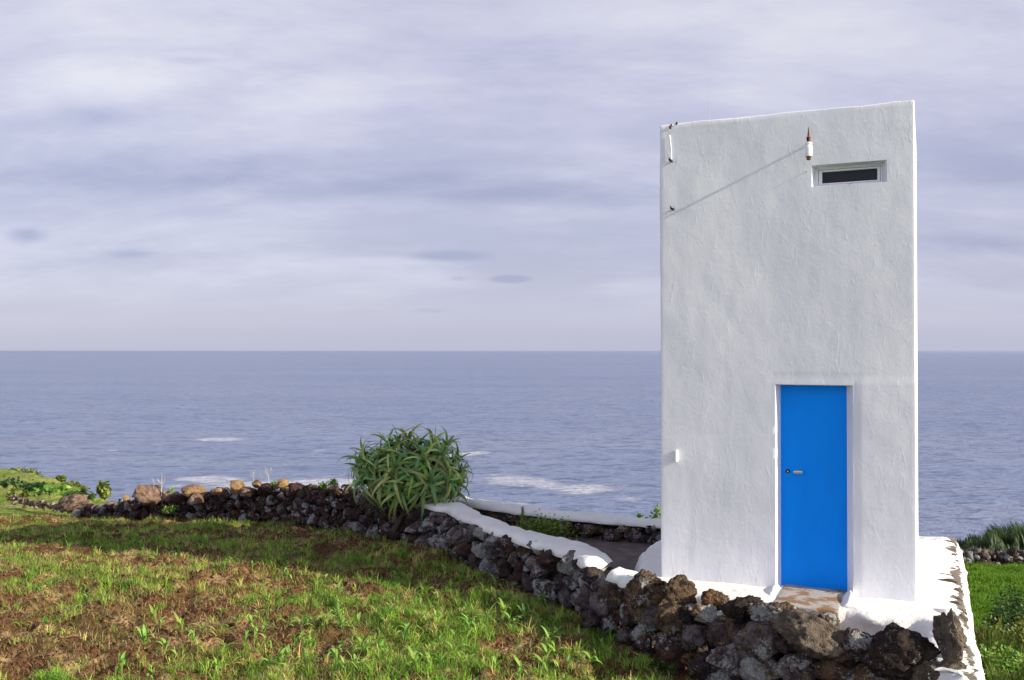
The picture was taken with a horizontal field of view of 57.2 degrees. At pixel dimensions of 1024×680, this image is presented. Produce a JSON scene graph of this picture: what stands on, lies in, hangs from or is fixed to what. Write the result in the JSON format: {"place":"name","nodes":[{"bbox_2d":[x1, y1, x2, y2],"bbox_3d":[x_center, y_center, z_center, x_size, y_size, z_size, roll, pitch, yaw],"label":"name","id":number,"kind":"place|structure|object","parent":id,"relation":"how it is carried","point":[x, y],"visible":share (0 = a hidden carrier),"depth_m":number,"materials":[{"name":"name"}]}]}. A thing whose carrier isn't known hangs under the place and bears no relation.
{"place":"outdoors","nodes":[
{"label":"outdoors","id":0,"kind":"place"},
{"bbox_2d":[0,513,32,514],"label":"terrain","id":1,"kind":"structure","parent":0,"point":[14,513],"depth_m":23.81,"materials":[{"name":"plant"}]},
{"bbox_2d":[955,519,1023,550],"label":"hedge","id":2,"kind":"object","parent":1,"relation":"on","point":[1006,539],"visible":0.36,"depth_m":28.52,"materials":[{"name":"green plant"}]},
{"bbox_2d":[960,548,1023,564],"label":"field wall","id":3,"kind":"structure","parent":1,"relation":"on","point":[1000,556],"depth_m":26.79,"materials":[{"name":"stone"}]},
{"bbox_2d":[964,561,1023,679],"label":"meadow grass","id":4,"kind":"structure","parent":1,"relation":"on","point":[993,576],"depth_m":18.62,"materials":[{"name":"plant"}]},
{"bbox_2d":[0,468,106,514],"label":"hill","id":5,"kind":"structure","parent":0,"point":[7,506],"depth_m":36.99,"materials":[{"name":"green plant"}]},
{"bbox_2d":[0,476,22,487],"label":"shrub","id":6,"kind":"object","parent":5,"relation":"on","point":[5,483],"visible":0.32,"depth_m":45.60,"materials":[{"name":"green plant"}]},
{"bbox_2d":[6,485,29,499],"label":"shrub","id":7,"kind":"object","parent":5,"relation":"on","point":[21,492],"visible":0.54,"depth_m":35.41,"materials":[{"name":"green plant"}]},
{"bbox_2d":[20,466,45,477],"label":"shrub","id":8,"kind":"object","parent":5,"relation":"on","point":[31,471],"visible":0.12,"depth_m":57.56,"materials":[{"name":"green plant"}]},
{"bbox_2d":[18,479,48,491],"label":"shrub","id":9,"kind":"object","parent":5,"relation":"on","point":[29,486],"visible":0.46,"depth_m":41.42,"materials":[{"name":"green plant"}]},
{"bbox_2d":[8,494,72,513],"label":"rubble wall","id":10,"kind":"structure","parent":5,"relation":"on","point":[42,504],"depth_m":28.75,"materials":[{"name":"stone"}]},
{"bbox_2d":[32,482,74,496],"bbox_3d":[-18.339,6.148,37.620,1.638,0.948,1.573,1,-1,-42],"label":"shrub","id":11,"kind":"object","parent":5,"relation":"on","point":[60,489],"visible":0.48,"depth_m":37.38,"materials":[{"name":"green plant"}]},
{"bbox_2d":[54,474,66,482],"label":"shrub","id":12,"kind":"object","parent":5,"relation":"on","point":[61,478],"visible":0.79,"depth_m":54.47,"materials":[{"name":"green plant"}]},
{"bbox_2d":[62,480,80,485],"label":"shrub","id":13,"kind":"object","parent":5,"relation":"on","point":[71,483],"visible":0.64,"depth_m":51.35,"materials":[{"name":"green plant"}]},
{"bbox_2d":[61,489,96,500],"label":"shrub","id":14,"kind":"object","parent":5,"relation":"on","point":[92,495],"visible":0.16,"depth_m":35.55,"materials":[{"name":"green plant"}]},
{"bbox_2d":[75,484,90,491],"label":"shrub","id":15,"kind":"object","parent":5,"relation":"on","point":[80,487],"visible":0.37,"depth_m":49.34,"materials":[{"name":"green plant"}]},
{"bbox_2d":[96,480,111,499],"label":"shrub","id":16,"kind":"object","parent":5,"relation":"on","point":[103,490],"visible":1,"depth_m":41.39,"materials":[{"name":"green plant"}]},
{"bbox_2d":[0,512,1010,679],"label":"field","id":17,"kind":"structure","parent":0,"point":[322,549],"depth_m":10.17,"materials":[{"name":"plant"}]},
{"bbox_2d":[58,493,87,510],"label":"boulder","id":18,"kind":"object","parent":17,"relation":"on","point":[71,502],"visible":0.82,"depth_m":22.33,"materials":[{"name":"stone"}]},
{"bbox_2d":[117,650,128,676],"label":"maize seedling","id":19,"kind":"object","parent":17,"relation":"on","point":[121,662],"visible":0.99,"depth_m":8.03,"materials":[{"name":"green plant"}]},
{"bbox_2d":[137,624,154,648],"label":"maize seedling","id":20,"kind":"object","parent":17,"relation":"on","point":[144,636],"visible":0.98,"depth_m":8.64,"materials":[{"name":"green plant"}]},
{"bbox_2d":[149,604,156,619],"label":"maize seedling","id":21,"kind":"object","parent":17,"relation":"on","point":[153,612],"visible":0.91,"depth_m":9.71,"materials":[{"name":"green plant"}]},
{"bbox_2d":[153,638,177,657],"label":"maize seedling","id":22,"kind":"object","parent":17,"relation":"on","point":[166,644],"visible":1,"depth_m":8.47,"materials":[{"name":"green plant"}]},
{"bbox_2d":[173,612,187,633],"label":"maize seedling","id":23,"kind":"object","parent":17,"relation":"on","point":[180,621],"visible":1,"depth_m":8.98,"materials":[{"name":"green plant"}]},
{"bbox_2d":[187,629,197,643],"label":"maize seedling","id":24,"kind":"object","parent":17,"relation":"on","point":[192,632],"visible":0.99,"depth_m":8.72,"materials":[{"name":"green plant"}]},
{"bbox_2d":[189,616,214,634],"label":"maize seedling","id":25,"kind":"object","parent":17,"relation":"on","point":[203,633],"visible":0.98,"depth_m":8.98,"materials":[{"name":"green plant"}]},
{"bbox_2d":[214,657,224,670],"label":"maize seedling","id":26,"kind":"object","parent":17,"relation":"on","point":[217,662],"visible":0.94,"depth_m":8.18,"materials":[{"name":"green plant"}]},
{"bbox_2d":[223,656,241,668],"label":"maize seedling","id":27,"kind":"object","parent":17,"relation":"on","point":[232,662],"visible":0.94,"depth_m":8.34,"materials":[{"name":"green plant"}]},
{"bbox_2d":[51,482,417,542],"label":"dry stone wall","id":28,"kind":"structure","parent":17,"relation":"on","point":[315,506],"depth_m":17.15,"materials":[{"name":"stone"}]},
{"bbox_2d":[81,500,91,506],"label":"boulder","id":29,"kind":"object","parent":28,"relation":"on","point":[85,502],"visible":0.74,"depth_m":21.80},
{"bbox_2d":[132,484,165,505],"bbox_3d":[-7.468,3.196,19.363,0.601,0.476,0.510,0,-1,0],"label":"boulder","id":30,"kind":"object","parent":28,"relation":"on","point":[146,495],"visible":1,"depth_m":19.23,"materials":[{"name":"stone"}]},
{"bbox_2d":[161,504,179,514],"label":"wall plant","id":31,"kind":"object","parent":28,"relation":"on","point":[167,509],"depth_m":18.52,"materials":[{"name":"green plant"}]},
{"bbox_2d":[181,484,206,497],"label":"boulder","id":32,"kind":"object","parent":28,"relation":"on","point":[188,491],"visible":0.91,"depth_m":18.47,"materials":[{"name":"stone"}]},
{"bbox_2d":[187,492,204,505],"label":"boulder","id":33,"kind":"object","parent":28,"relation":"on","point":[197,498],"visible":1,"depth_m":18.30,"materials":[{"name":"stone"}]},
{"bbox_2d":[211,488,221,494],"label":"boulder","id":34,"kind":"object","parent":28,"relation":"on","point":[215,491],"visible":0.94,"depth_m":18.01,"materials":[{"name":"stone"}]},
{"bbox_2d":[230,480,245,494],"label":"boulder","id":35,"kind":"object","parent":28,"relation":"on","point":[236,486],"visible":0.91,"depth_m":17.58,"materials":[{"name":"stone"}]},
{"bbox_2d":[239,487,252,496],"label":"boulder","id":36,"kind":"object","parent":28,"relation":"on","point":[245,491],"visible":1,"depth_m":17.47,"materials":[{"name":"stone"}]},
{"bbox_2d":[252,480,261,488],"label":"boulder","id":37,"kind":"object","parent":28,"relation":"on","point":[256,483],"visible":0.9,"depth_m":17.44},
{"bbox_2d":[277,478,288,488],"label":"boulder","id":38,"kind":"object","parent":28,"relation":"on","point":[282,483],"visible":0.94,"depth_m":16.92,"materials":[{"name":"stone"}]},
{"bbox_2d":[317,479,331,489],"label":"wall plant","id":39,"kind":"object","parent":28,"relation":"on","point":[322,485],"depth_m":16.13,"materials":[{"name":"green plant"}]},
{"bbox_2d":[330,478,338,485],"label":"wall plant","id":40,"kind":"object","parent":28,"relation":"attached to","point":[334,482],"depth_m":16.04,"materials":[{"name":"green plant"}]},
{"bbox_2d":[340,484,352,491],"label":"boulder","id":41,"kind":"object","parent":28,"relation":"on","point":[343,487],"visible":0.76,"depth_m":15.70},
{"bbox_2d":[241,614,257,630],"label":"maize seedling","id":42,"kind":"object","parent":17,"relation":"on","point":[250,619],"visible":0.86,"depth_m":9.42,"materials":[{"name":"green plant"}]},
{"bbox_2d":[259,633,276,648],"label":"maize seedling","id":43,"kind":"object","parent":17,"relation":"on","point":[265,639],"visible":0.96,"depth_m":8.90,"materials":[{"name":"green plant"}]},
{"bbox_2d":[275,647,287,665],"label":"maize seedling","id":44,"kind":"object","parent":17,"relation":"on","point":[280,654],"visible":0.8,"depth_m":8.23,"materials":[{"name":"green plant"}]},
{"bbox_2d":[272,649,293,667],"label":"maize seedling","id":45,"kind":"object","parent":17,"relation":"on","point":[281,661],"visible":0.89,"depth_m":8.03,"materials":[{"name":"green plant"}]},
{"bbox_2d":[274,609,301,627],"bbox_3d":[-2.221,2.795,9.309,0.288,0.214,0.088,0,-1,-14],"label":"maize seedling","id":46,"kind":"object","parent":17,"relation":"on","point":[288,619],"visible":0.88,"depth_m":9.32,"materials":[{"name":"green plant"}]},
{"bbox_2d":[295,648,312,662],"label":"maize seedling","id":47,"kind":"object","parent":17,"relation":"on","point":[304,651],"visible":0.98,"depth_m":8.31,"materials":[{"name":"green plant"}]},
{"bbox_2d":[308,636,317,648],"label":"maize seedling","id":48,"kind":"object","parent":17,"relation":"on","point":[311,642],"visible":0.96,"depth_m":8.84,"materials":[{"name":"green plant"}]},
{"bbox_2d":[0,542,639,679],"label":"soil clods","id":49,"kind":"object","parent":17,"relation":"on","point":[217,634],"visible":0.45,"depth_m":9.45,"materials":[{"name":"soil"}]},
{"bbox_2d":[327,647,341,666],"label":"maize seedling","id":50,"kind":"object","parent":17,"relation":"on","point":[335,652],"visible":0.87,"depth_m":8.19,"materials":[{"name":"green plant"}]},
{"bbox_2d":[329,601,346,620],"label":"maize seedling","id":51,"kind":"object","parent":17,"relation":"on","point":[337,605],"visible":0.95,"depth_m":9.39,"materials":[{"name":"green plant"}]},
{"bbox_2d":[330,579,345,597],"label":"maize seedling","id":52,"kind":"object","parent":17,"relation":"on","point":[338,589],"visible":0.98,"depth_m":10.58,"materials":[{"name":"green plant"}]},
{"bbox_2d":[0,544,695,679],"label":"dead straw","id":53,"kind":"object","parent":17,"relation":"on","point":[235,616],"visible":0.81,"depth_m":9.52,"materials":[{"name":"brown plant"}]},
{"bbox_2d":[340,655,355,671],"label":"maize seedling","id":54,"kind":"object","parent":17,"relation":"on","point":[344,663],"visible":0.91,"depth_m":7.86,"materials":[{"name":"green plant"}]},
{"bbox_2d":[353,655,371,667],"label":"maize seedling","id":55,"kind":"object","parent":17,"relation":"on","point":[363,663],"visible":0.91,"depth_m":7.94,"materials":[{"name":"green plant"}]},
{"bbox_2d":[352,640,376,654],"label":"maize seedling","id":56,"kind":"object","parent":17,"relation":"on","point":[368,644],"visible":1,"depth_m":8.40,"materials":[{"name":"green plant"}]},
{"bbox_2d":[352,626,378,641],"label":"maize seedling","id":57,"kind":"object","parent":17,"relation":"on","point":[365,635],"visible":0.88,"depth_m":8.63,"materials":[{"name":"green plant"}]},
{"bbox_2d":[396,622,409,638],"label":"maize seedling","id":58,"kind":"object","parent":17,"relation":"on","point":[405,630],"visible":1,"depth_m":8.94,"materials":[{"name":"green plant"}]},
{"bbox_2d":[338,423,473,532],"bbox_3d":[-1.531,2.050,13.922,1.941,1.602,1.861,0,-1,-34],"label":"aloe bush","id":59,"kind":"object","parent":17,"relation":"on","point":[398,479],"visible":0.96,"depth_m":13.50,"materials":[{"name":"green plant"}]},
{"bbox_2d":[407,645,420,667],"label":"maize seedling","id":60,"kind":"object","parent":17,"relation":"on","point":[414,657],"visible":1,"depth_m":7.84,"materials":[{"name":"green plant"}]},
{"bbox_2d":[411,607,430,624],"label":"maize seedling","id":61,"kind":"object","parent":17,"relation":"on","point":[421,617],"visible":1,"depth_m":9.40,"materials":[{"name":"green plant"}]},
{"bbox_2d":[425,652,432,671],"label":"maize seedling","id":62,"kind":"object","parent":17,"relation":"on","point":[428,658],"visible":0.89,"depth_m":7.90,"materials":[{"name":"green plant"}]},
{"bbox_2d":[433,608,440,623],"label":"maize seedling","id":63,"kind":"object","parent":17,"relation":"on","point":[437,615],"visible":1,"depth_m":9.31,"materials":[{"name":"green plant"}]},
{"bbox_2d":[431,652,451,668],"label":"maize seedling","id":64,"kind":"object","parent":17,"relation":"on","point":[442,659],"visible":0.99,"depth_m":7.95,"materials":[{"name":"green plant"}]},
{"bbox_2d":[443,641,469,654],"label":"maize seedling","id":65,"kind":"object","parent":17,"relation":"on","point":[454,649],"visible":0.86,"depth_m":8.20,"materials":[{"name":"green plant"}]},
{"bbox_2d":[479,603,495,619],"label":"maize seedling","id":66,"kind":"object","parent":17,"relation":"on","point":[489,611],"visible":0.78,"depth_m":9.58,"materials":[{"name":"green plant"}]},
{"bbox_2d":[488,656,502,669],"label":"maize seedling","id":67,"kind":"object","parent":17,"relation":"on","point":[496,661],"visible":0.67,"depth_m":8.18,"materials":[{"name":"green plant"}]},
{"bbox_2d":[499,597,510,619],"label":"maize seedling","id":68,"kind":"object","parent":17,"relation":"on","point":[505,607],"visible":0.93,"depth_m":9.68,"materials":[{"name":"green plant"}]},
{"bbox_2d":[502,611,519,627],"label":"maize seedling","id":69,"kind":"object","parent":17,"relation":"on","point":[507,615],"visible":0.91,"depth_m":9.31,"materials":[{"name":"green plant"}]},
{"bbox_2d":[403,498,637,637],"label":"dry stone wall","id":70,"kind":"structure","parent":17,"relation":"on","point":[534,562],"depth_m":10.87,"materials":[{"name":"stone"}]},
{"bbox_2d":[510,653,530,676],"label":"maize seedling","id":71,"kind":"object","parent":17,"relation":"on","point":[519,663],"visible":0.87,"depth_m":8.07,"materials":[{"name":"green plant"}]},
{"bbox_2d":[517,603,532,623],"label":"maize seedling","id":72,"kind":"object","parent":17,"relation":"on","point":[524,612],"visible":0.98,"depth_m":9.62,"materials":[{"name":"green plant"}]},
{"bbox_2d":[530,653,548,670],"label":"maize seedling","id":73,"kind":"object","parent":17,"relation":"on","point":[541,662],"visible":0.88,"depth_m":8.25,"materials":[{"name":"green plant"}]},
{"bbox_2d":[532,643,559,669],"bbox_3d":[0.307,2.808,8.332,0.330,0.220,0.078,0,-1,35],"label":"maize seedling","id":74,"kind":"object","parent":17,"relation":"on","point":[546,651],"visible":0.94,"depth_m":8.32,"materials":[{"name":"green plant"}]},
{"bbox_2d":[542,626,558,646],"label":"maize seedling","id":75,"kind":"object","parent":17,"relation":"on","point":[547,637],"visible":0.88,"depth_m":8.81,"materials":[{"name":"green plant"}]},
{"bbox_2d":[451,496,660,544],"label":"dry stone wall","id":76,"kind":"structure","parent":17,"relation":"on","point":[607,527],"depth_m":12.85,"materials":[{"name":"paint"}]},
{"bbox_2d":[549,644,571,657],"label":"maize seedling","id":77,"kind":"object","parent":17,"relation":"on","point":[554,651],"visible":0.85,"depth_m":8.52,"materials":[{"name":"green plant"}]},
{"bbox_2d":[567,653,572,672],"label":"maize seedling","id":78,"kind":"object","parent":17,"relation":"on","point":[568,661],"visible":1,"depth_m":8.18,"materials":[{"name":"green plant"}]},
{"bbox_2d":[579,651,603,665],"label":"maize seedling","id":79,"kind":"object","parent":17,"relation":"on","point":[588,655],"visible":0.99,"depth_m":8.35,"materials":[{"name":"green plant"}]},
{"bbox_2d":[594,623,622,639],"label":"weed","id":80,"kind":"object","parent":17,"relation":"on","point":[606,633],"visible":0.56,"depth_m":9.07,"materials":[{"name":"green plant"}]},
{"bbox_2d":[637,502,660,518],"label":"leafy shrub","id":81,"kind":"object","parent":17,"relation":"on","point":[639,515],"visible":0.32,"depth_m":13.38,"materials":[{"name":"green plant"}]},
{"bbox_2d":[649,657,679,674],"bbox_3d":[1.357,2.897,8.376,0.292,0.189,0.273,0,-1,16],"label":"weed","id":82,"kind":"object","parent":17,"relation":"on","point":[657,662],"visible":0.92,"depth_m":8.33,"materials":[{"name":"green plant"}]},
{"bbox_2d":[580,584,909,679],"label":"dry stone wall","id":83,"kind":"structure","parent":17,"relation":"on","point":[724,647],"depth_m":7.98,"materials":[{"name":"stone"}]},
{"bbox_2d":[624,569,667,623],"bbox_3d":[1.279,2.414,8.860,0.432,0.508,0.432,0,-1,0],"label":"boulder","id":84,"kind":"object","parent":83,"relation":"on","point":[642,587],"visible":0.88,"depth_m":8.69,"materials":[{"name":"stone"}]},
{"bbox_2d":[657,574,696,605],"bbox_3d":[1.480,2.288,8.464,0.293,0.317,0.300,0,-1,-30],"label":"boulder","id":85,"kind":"object","parent":83,"relation":"on","point":[680,589],"visible":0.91,"depth_m":8.39,"materials":[{"name":"stone"}]},
{"bbox_2d":[690,603,718,621],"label":"boulder","id":86,"kind":"object","parent":83,"relation":"on","point":[707,613],"visible":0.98,"depth_m":8.12,"materials":[{"name":"stone"}]},
{"bbox_2d":[701,588,729,610],"bbox_3d":[1.792,2.292,8.295,0.260,0.188,0.221,0,-1,0],"label":"boulder","id":87,"kind":"object","parent":83,"relation":"on","point":[717,599],"visible":0.81,"depth_m":8.22,"materials":[{"name":"stone"}]},
{"bbox_2d":[722,595,762,625],"bbox_3d":[1.990,2.338,8.056,0.347,0.327,0.274,0,-1,-22],"label":"boulder","id":88,"kind":"object","parent":83,"relation":"on","point":[736,609],"visible":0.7,"depth_m":7.98,"materials":[{"name":"stone"}]},
{"bbox_2d":[747,601,796,624],"bbox_3d":[2.191,2.277,7.768,0.466,0.256,0.399,0,-1,0],"label":"boulder","id":89,"kind":"object","parent":83,"relation":"on","point":[761,612],"visible":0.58,"depth_m":7.69,"materials":[{"name":"stone"}]},
{"bbox_2d":[769,608,856,662],"bbox_3d":[2.447,2.357,7.449,0.688,0.423,0.577,0,-1,-23],"label":"boulder","id":90,"kind":"object","parent":83,"relation":"on","point":[811,634],"visible":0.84,"depth_m":7.26,"materials":[{"name":"rough brown-grey volcanic rock"},{"name":"lichen"}]},
{"bbox_2d":[858,622,940,679],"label":"boulder","id":91,"kind":"object","parent":83,"relation":"on","point":[895,651],"visible":0.98,"depth_m":6.94,"materials":[{"name":"stone"}]},
{"bbox_2d":[635,64,984,679],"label":"tower","id":92,"kind":"structure","parent":17,"relation":"on","point":[789,380],"depth_m":9.12,"materials":[{"name":"paint"}]},
{"bbox_2d":[781,385,847,591],"bbox_3d":[2.932,1.430,9.117,0.680,2.015,0.109,0,-1,24],"label":"door","id":93,"kind":"structure","parent":92,"relation":"in","point":[813,417],"depth_m":9.12,"materials":[{"name":"blue paint"}]},
{"bbox_2d":[816,163,881,185],"bbox_3d":[3.233,-1.574,9.013,0.596,0.217,0.062,0,-1,24],"label":"window","id":94,"kind":"structure","parent":92,"relation":"in","point":[869,173],"depth_m":9.01,"materials":[{"name":"glass"}]},
{"bbox_2d":[910,658,967,679],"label":"boulder","id":95,"kind":"object","parent":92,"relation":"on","point":[921,671],"visible":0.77,"depth_m":6.84,"materials":[{"name":"stone"}]},
{"bbox_2d":[932,608,966,663],"bbox_3d":[3.223,2.181,6.889,0.185,0.418,0.350,0,-1,0],"label":"boulder","id":96,"kind":"object","parent":95,"relation":"on","point":[950,637],"visible":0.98,"depth_m":6.84,"materials":[{"name":"stone"}]},
{"bbox_2d":[976,643,994,679],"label":"meadow weed","id":97,"kind":"object","parent":17,"relation":"on","point":[983,653],"visible":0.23,"depth_m":11.86,"materials":[{"name":"green plant"}]},
{"bbox_2d":[974,615,1011,645],"bbox_3d":[6.517,4.155,12.727,0.630,0.862,0.599,0,-1,-20],"label":"meadow weed","id":98,"kind":"object","parent":17,"relation":"on","point":[998,624],"visible":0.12,"depth_m":12.76,"materials":[{"name":"green plant"}]},
{"bbox_2d":[981,592,1013,635],"bbox_3d":[7.019,4.246,13.539,0.527,1.150,0.510,0,-1,0],"label":"meadow weed","id":99,"kind":"object","parent":17,"relation":"on","point":[1000,615],"visible":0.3,"depth_m":13.53,"materials":[{"name":"green plant"}]},
{"bbox_2d":[981,572,1023,631],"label":"bramble bush","id":100,"kind":"object","parent":17,"relation":"on","point":[1016,607],"visible":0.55,"depth_m":14.44,"materials":[{"name":"green plant"}]},
{"bbox_2d":[984,640,1023,677],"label":"meadow weed","id":101,"kind":"object","parent":17,"relation":"on","point":[1008,654],"visible":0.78,"depth_m":11.51,"materials":[{"name":"green plant"}]},
{"bbox_2d":[1005,604,1023,655],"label":"meadow weed","id":102,"kind":"object","parent":17,"relation":"on","point":[1019,633],"visible":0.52,"depth_m":12.35,"materials":[{"name":"green plant"}]},
{"bbox_2d":[0,352,1023,541],"bbox_3d":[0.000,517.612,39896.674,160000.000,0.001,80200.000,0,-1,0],"label":"sea","id":103,"kind":"structure","parent":0,"point":[570,431],"depth_m":608.86,"materials":[{"name":"liquid"}]},
{"bbox_2d":[0,0,1023,351],"label":"sky","id":104,"kind":"structure","parent":0,"point":[176,175],"materials":[{"name":"grey"}]},
{"bbox_2d":[552,535,650,570],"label":"courtyard path","id":105,"kind":"structure","parent":0,"point":[624,555],"depth_m":12.09,"materials":[{"name":"concrete"}]},
{"bbox_2d":[520,506,529,529],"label":"spiky weed","id":106,"kind":"object","parent":105,"relation":"on","point":[522,524],"visible":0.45,"depth_m":12.57,"materials":[{"name":"green plant"}]},
{"bbox_2d":[509,509,582,539],"bbox_3d":[0.395,2.583,12.724,1.121,0.592,0.627,0,-1,0],"label":"creeping shrub","id":107,"kind":"object","parent":105,"relation":"on","point":[553,528],"visible":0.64,"depth_m":12.66,"materials":[{"name":"green plant"}]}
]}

